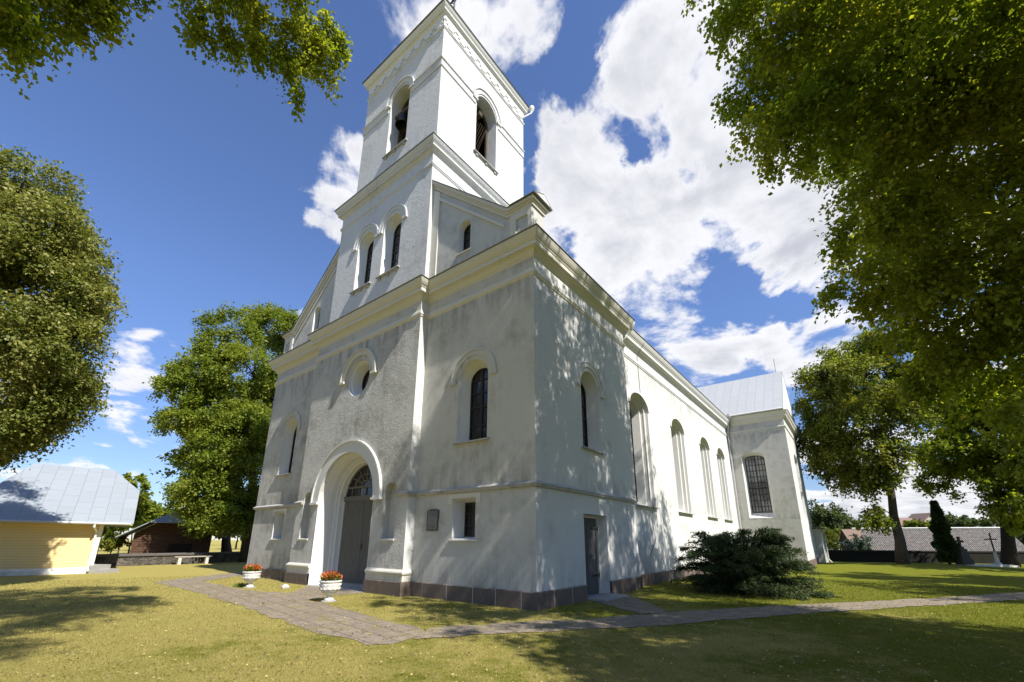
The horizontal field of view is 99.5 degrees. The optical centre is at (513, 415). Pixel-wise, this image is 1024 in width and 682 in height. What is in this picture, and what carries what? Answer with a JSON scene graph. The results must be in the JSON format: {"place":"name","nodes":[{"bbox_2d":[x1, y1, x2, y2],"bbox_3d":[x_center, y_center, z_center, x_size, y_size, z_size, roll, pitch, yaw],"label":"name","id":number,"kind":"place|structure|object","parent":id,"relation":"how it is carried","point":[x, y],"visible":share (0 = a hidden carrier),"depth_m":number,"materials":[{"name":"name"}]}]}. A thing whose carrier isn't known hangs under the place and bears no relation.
{"place":"outdoors","nodes":[
{"label":"outdoors","id":0,"kind":"place"},
{"bbox_2d":[155,572,425,644],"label":"path","id":1,"kind":"structure","parent":0,"point":[300,617],"depth_m":10.28,"materials":[{"name":"grey stone"}]},
{"bbox_2d":[0,540,1023,681],"bbox_3d":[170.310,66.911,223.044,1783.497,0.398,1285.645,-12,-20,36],"label":"ground","id":2,"kind":"structure","parent":0,"point":[936,574],"depth_m":7.57,"materials":[{"name":"green plant"}]},
{"bbox_2d":[0,144,131,473],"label":"lime tree","id":3,"kind":"object","parent":2,"relation":"on","point":[51,389],"visible":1,"depth_m":14.79,"materials":[{"name":"green plant"}]},
{"bbox_2d":[0,464,139,575],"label":"yellow house","id":4,"kind":"structure","parent":2,"relation":"on","point":[55,519],"depth_m":21.45,"materials":[{"name":"metal"}]},
{"bbox_2d":[87,564,119,572],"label":"concrete steps","id":5,"kind":"structure","parent":2,"relation":"on","point":[100,568],"depth_m":21.75,"materials":[{"name":"grey concrete"}]},
{"bbox_2d":[98,527,121,550],"bbox_3d":[-34.174,10.033,35.542,3.077,4.675,3.217,8,-18,-26],"label":"shrub","id":6,"kind":"object","parent":2,"relation":"on","point":[105,530],"visible":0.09,"depth_m":35.85,"materials":[{"name":"green plant"}]},
{"bbox_2d":[99,529,131,553],"bbox_3d":[-31.758,10.545,34.379,2.104,3.056,2.106,-4,-17,14],"label":"shrub","id":7,"kind":"object","parent":2,"relation":"on","point":[110,541],"visible":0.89,"depth_m":34.25,"materials":[{"name":"green plant"}]},
{"bbox_2d":[115,472,151,553],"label":"tree","id":8,"kind":"object","parent":2,"relation":"on","point":[141,505],"visible":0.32,"depth_m":45.43,"materials":[{"name":"green plant"}]},
{"bbox_2d":[125,490,161,553],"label":"tree","id":9,"kind":"object","parent":2,"relation":"on","point":[153,513],"visible":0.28,"depth_m":49.10,"materials":[{"name":"green plant"}]},
{"bbox_2d":[156,502,171,517],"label":"tree","id":10,"kind":"object","parent":2,"relation":"on","point":[163,512],"visible":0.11,"depth_m":64.70,"materials":[{"name":"green plant"}]},
{"bbox_2d":[95,551,239,566],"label":"stone wall","id":11,"kind":"structure","parent":2,"relation":"on","point":[136,559],"depth_m":28.83,"materials":[{"name":"grey stone"}]},
{"bbox_2d":[115,512,226,553],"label":"wooden shed","id":12,"kind":"structure","parent":2,"relation":"on","point":[162,534],"depth_m":34.28,"materials":[{"name":"brown wood"}]},
{"bbox_2d":[167,544,191,552],"bbox_3d":[-26.674,10.997,34.507,1.550,1.500,0.050,12,-20,-36],"label":"door","id":13,"kind":"structure","parent":12,"relation":"in","point":[172,548],"depth_m":34.60,"materials":[{"name":"black wood"}]},
{"bbox_2d":[0,0,352,122],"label":"lime tree","id":14,"kind":"object","parent":2,"relation":"on","point":[317,47],"visible":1,"depth_m":7.16,"materials":[{"name":"green plant"}]},
{"bbox_2d":[174,556,212,564],"bbox_3d":[-22.040,10.006,29.801,0.360,0.630,2.200,-12,-20,37],"label":"bench","id":15,"kind":"object","parent":2,"relation":"on","point":[179,559],"visible":0.76,"depth_m":29.52,"materials":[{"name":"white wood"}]},
{"bbox_2d":[149,345,260,551],"bbox_3d":[-26.672,3.163,39.784,9.094,19.894,10.109,-12,-20,36],"label":"maple tree","id":16,"kind":"object","parent":2,"relation":"on","point":[226,545],"visible":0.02,"depth_m":36.24,"materials":[{"name":"green plant"}]},
{"bbox_2d":[142,298,298,561],"bbox_3d":[-21.632,0.071,34.996,10.124,23.110,12.859,-12,-20,36],"label":"maple tree","id":17,"kind":"object","parent":2,"relation":"on","point":[232,426],"visible":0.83,"depth_m":32.38,"materials":[{"name":"green plant"}]},
{"bbox_2d":[231,533,241,548],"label":"tree","id":18,"kind":"object","parent":2,"relation":"on","point":[236,541],"visible":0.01,"depth_m":86.03,"materials":[{"name":"green plant"}]},
{"bbox_2d":[229,582,253,586],"bbox_3d":[-9.766,6.082,15.602,0.662,0.190,0.617,-12,-20,36],"label":"grass tuft","id":19,"kind":"object","parent":2,"relation":"on","point":[241,584],"visible":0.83,"depth_m":15.49,"materials":[{"name":"green plant"}]},
{"bbox_2d":[242,571,261,587],"bbox_3d":[-9.377,5.880,15.468,0.602,0.608,0.602,-12,-20,36],"label":"flower urn","id":20,"kind":"object","parent":2,"relation":"on","point":[250,577],"visible":0.98,"depth_m":15.32,"materials":[{"name":"stone"}]},
{"bbox_2d":[243,564,261,571],"bbox_3d":[-9.378,5.485,15.588,0.629,0.301,0.612,-12,-20,36],"label":"begonia plant","id":21,"kind":"object","parent":20,"relation":"on","point":[257,567],"visible":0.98,"depth_m":15.45,"materials":[{"name":"red plant"}]},
{"bbox_2d":[281,584,288,588],"bbox_3d":[-7.965,5.988,15.121,0.327,0.180,0.254,-12,-20,36],"label":"stone","id":22,"kind":"object","parent":2,"relation":"on","point":[285,586],"visible":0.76,"depth_m":15.03,"materials":[{"name":"white stone"}]},
{"bbox_2d":[319,579,341,601],"bbox_3d":[-5.137,4.928,12.108,0.602,0.608,0.602,-12,-20,36],"label":"flower urn","id":23,"kind":"object","parent":2,"relation":"on","point":[329,588],"visible":0.96,"depth_m":11.95,"materials":[{"name":"stone"}]},
{"bbox_2d":[320,570,342,580],"bbox_3d":[-5.137,4.533,12.219,0.626,0.332,0.644,-12,-20,36],"label":"begonia plant","id":24,"kind":"object","parent":23,"relation":"in","point":[332,575],"visible":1,"depth_m":12.08,"materials":[{"name":"red plant"}]},
{"bbox_2d":[0,580,1023,681],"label":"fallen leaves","id":25,"kind":"object","parent":2,"relation":"on","point":[44,675],"visible":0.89,"depth_m":7.15,"materials":[{"name":"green plant"}]},
{"bbox_2d":[244,0,831,610],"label":"church","id":26,"kind":"structure","parent":2,"relation":"on","point":[504,388],"depth_m":16.82,"materials":[{"name":"paint"}]},
{"bbox_2d":[288,427,296,472],"bbox_3d":[-10.441,1.596,20.917,0.950,2.435,0.060,-12,-20,36],"label":"window","id":27,"kind":"structure","parent":26,"relation":"in","point":[294,437],"depth_m":21.12,"materials":[{"name":"black glass"}]},
{"bbox_2d":[338,464,372,583],"bbox_3d":[-5.771,4.093,16.557,2.800,4.535,0.172,-12,-20,36],"label":"door","id":28,"kind":"structure","parent":26,"relation":"in","point":[353,556],"depth_m":16.76,"materials":[{"name":"paint"}]},
{"bbox_2d":[362,370,369,389],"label":"window","id":29,"kind":"structure","parent":26,"relation":"in","point":[366,377],"depth_m":18.05,"materials":[{"name":"black glass"}]},
{"bbox_2d":[364,241,373,283],"bbox_3d":[-6.568,-6.976,20.130,0.860,2.660,0.060,-12,-20,36],"label":"window","id":30,"kind":"structure","parent":26,"relation":"in","point":[369,257],"depth_m":20.34,"materials":[{"name":"black glass"}]},
{"bbox_2d":[391,222,401,267],"bbox_3d":[-5.013,-7.301,18.982,0.860,2.660,0.060,-12,-20,36],"label":"window","id":31,"kind":"structure","parent":26,"relation":"in","point":[396,241],"depth_m":19.16,"materials":[{"name":"black glass"}]},
{"bbox_2d":[426,509,439,530],"bbox_3d":[-2.512,3.267,13.496,0.530,0.670,0.050,-12,-20,36],"label":"wall plaque","id":32,"kind":"object","parent":26,"relation":"attached to","point":[432,519],"depth_m":13.47,"materials":[{"name":"stone"}]},
{"bbox_2d":[463,224,470,250],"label":"window","id":33,"kind":"structure","parent":26,"relation":"in","point":[467,231],"depth_m":16.29,"materials":[{"name":"black glass"}]},
{"bbox_2d":[464,502,475,536],"bbox_3d":[-1.188,3.147,13.097,0.740,1.010,0.060,-12,-20,36],"label":"window","id":34,"kind":"structure","parent":26,"relation":"in","point":[469,524],"depth_m":13.19,"materials":[{"name":"black glass"}]},
{"bbox_2d":[469,368,487,439],"bbox_3d":[-1.022,-0.372,13.966,0.950,2.435,0.060,-12,-20,36],"label":"window","id":35,"kind":"structure","parent":26,"relation":"in","point":[479,383],"depth_m":14.03,"materials":[{"name":"black glass"}]},
{"bbox_2d":[581,383,587,446],"bbox_3d":[2.286,-0.066,15.093,0.060,2.460,1.000,-12,-20,36],"label":"window","id":36,"kind":"structure","parent":26,"relation":"in","point":[583,395],"depth_m":15.37,"materials":[{"name":"black glass"}]},
{"bbox_2d":[584,518,599,594],"bbox_3d":[2.362,4.448,13.704,0.130,2.335,1.415,-12,-20,36],"label":"door","id":37,"kind":"structure","parent":26,"relation":"in","point":[590,528],"depth_m":13.88,"materials":[{"name":"wood"}]},
{"bbox_2d":[630,411,637,499],"bbox_3d":[5.049,1.546,19.269,0.060,4.460,1.440,-12,-20,36],"label":"window","id":38,"kind":"structure","parent":26,"relation":"in","point":[630,411],"depth_m":19.72,"materials":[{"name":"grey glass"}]},
{"bbox_2d":[745,456,772,512],"bbox_3d":[18.130,5.073,32.121,1.290,4.200,0.060,-12,-20,36],"label":"window","id":39,"kind":"structure","parent":26,"relation":"in","point":[755,465],"depth_m":32.09,"materials":[{"name":"grey glass"}]},
{"bbox_2d":[670,526,840,600],"bbox_3d":[8.022,5.123,15.030,5.286,2.463,4.305,-12,-20,36],"label":"juniper bush","id":40,"kind":"object","parent":2,"relation":"on","point":[760,563],"visible":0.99,"depth_m":14.21,"materials":[{"name":"green plant"}]},
{"bbox_2d":[814,525,841,549],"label":"shrub","id":41,"kind":"object","parent":2,"relation":"on","point":[832,538],"visible":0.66,"depth_m":55.53,"materials":[{"name":"green plant"}]},
{"bbox_2d":[807,498,862,536],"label":"tree","id":42,"kind":"object","parent":2,"relation":"on","point":[832,519],"visible":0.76,"depth_m":73.89,"materials":[{"name":"green plant"}]},
{"bbox_2d":[681,0,1023,446],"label":"lime tree","id":43,"kind":"object","parent":2,"relation":"on","point":[938,77],"visible":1,"depth_m":8.53,"materials":[{"name":"green plant"}]},
{"bbox_2d":[839,529,866,549],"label":"shed","id":44,"kind":"structure","parent":2,"relation":"on","point":[845,534],"depth_m":50.96,"materials":[{"name":"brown wood"}]},
{"bbox_2d":[839,533,874,549],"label":"shrub","id":45,"kind":"object","parent":2,"relation":"on","point":[857,543],"visible":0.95,"depth_m":46.55,"materials":[{"name":"green plant"}]},
{"bbox_2d":[790,320,974,563],"bbox_3d":[29.303,1.680,34.918,13.016,20.311,9.004,-12,-20,36],"label":"lime tree","id":46,"kind":"object","parent":2,"relation":"on","point":[837,380],"visible":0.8,"depth_m":34.15,"materials":[{"name":"green plant"}]},
{"bbox_2d":[888,513,930,527],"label":"house","id":47,"kind":"structure","parent":2,"relation":"on","point":[922,517],"depth_m":85.28,"materials":[{"name":"beige"}]},
{"bbox_2d":[902,518,929,527],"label":"tree","id":48,"kind":"object","parent":2,"relation":"on","point":[914,523],"visible":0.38,"depth_m":70.28,"materials":[{"name":"green plant"}]},
{"bbox_2d":[828,550,1023,563],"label":"stone wall","id":49,"kind":"structure","parent":2,"relation":"on","point":[977,557],"depth_m":42.43,"materials":[{"name":"grey stone"}]},
{"bbox_2d":[852,527,1023,550],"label":"barn","id":50,"kind":"structure","parent":2,"relation":"on","point":[922,538],"depth_m":49.47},
{"bbox_2d":[928,500,959,564],"bbox_3d":[35.890,9.892,36.306,1.848,5.624,1.894,-12,-20,36],"label":"thuja tree","id":51,"kind":"object","parent":2,"relation":"on","point":[944,544],"visible":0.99,"depth_m":36.05,"materials":[{"name":"green plant"}]},
{"bbox_2d":[926,511,980,526],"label":"tree","id":52,"kind":"object","parent":2,"relation":"on","point":[963,520],"visible":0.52,"depth_m":70.14,"materials":[{"name":"green plant"}]},
{"bbox_2d":[887,365,1023,566],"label":"lime tree","id":53,"kind":"object","parent":2,"relation":"on","point":[969,457],"visible":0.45,"depth_m":36.23,"materials":[{"name":"green plant"}]},
{"bbox_2d":[954,564,1018,566],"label":"grave slab","id":54,"kind":"structure","parent":2,"relation":"on","point":[994,565],"depth_m":34.23,"materials":[{"name":"stone"}]},
{"bbox_2d":[955,537,974,564],"bbox_3d":[36.497,11.007,35.325,0.880,2.160,0.680,0,-16,0],"label":"gravestone","id":55,"kind":"object","parent":54,"relation":"on","point":[963,556],"visible":1,"depth_m":35.04,"materials":[{"name":"grey stone"}]},
{"bbox_2d":[984,533,1002,564],"bbox_3d":[39.168,10.879,35.366,0.941,2.450,0.513,8,-18,-25],"label":"grave cross","id":56,"kind":"object","parent":54,"relation":"on","point":[997,562],"visible":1,"depth_m":35.20,"materials":[{"name":"stone"}]},
{"bbox_2d":[977,518,999,526],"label":"tree","id":57,"kind":"object","parent":2,"relation":"on","point":[985,523],"visible":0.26,"depth_m":115.95,"materials":[{"name":"green plant"}]},
{"bbox_2d":[978,342,1023,488],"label":"lime tree","id":58,"kind":"object","parent":2,"relation":"on","point":[1006,446],"visible":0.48,"depth_m":28.95,"materials":[{"name":"green plant"}]},
{"bbox_2d":[989,526,1023,543],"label":"tree","id":59,"kind":"object","parent":2,"relation":"on","point":[1020,538],"visible":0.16,"depth_m":95.89,"materials":[{"name":"green plant"}]},
{"bbox_2d":[0,0,1023,539],"label":"sky","id":60,"kind":"structure","parent":0,"point":[208,191],"materials":[{"name":"blue"}]},
{"bbox_2d":[590,596,665,613],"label":"path","id":61,"kind":"structure","parent":0,"point":[632,604],"depth_m":11.42,"materials":[{"name":"grey stone"}]},
{"bbox_2d":[415,592,1023,638],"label":"path","id":62,"kind":"structure","parent":0,"point":[662,619],"depth_m":9.82,"materials":[{"name":"grey stone"}]}
]}

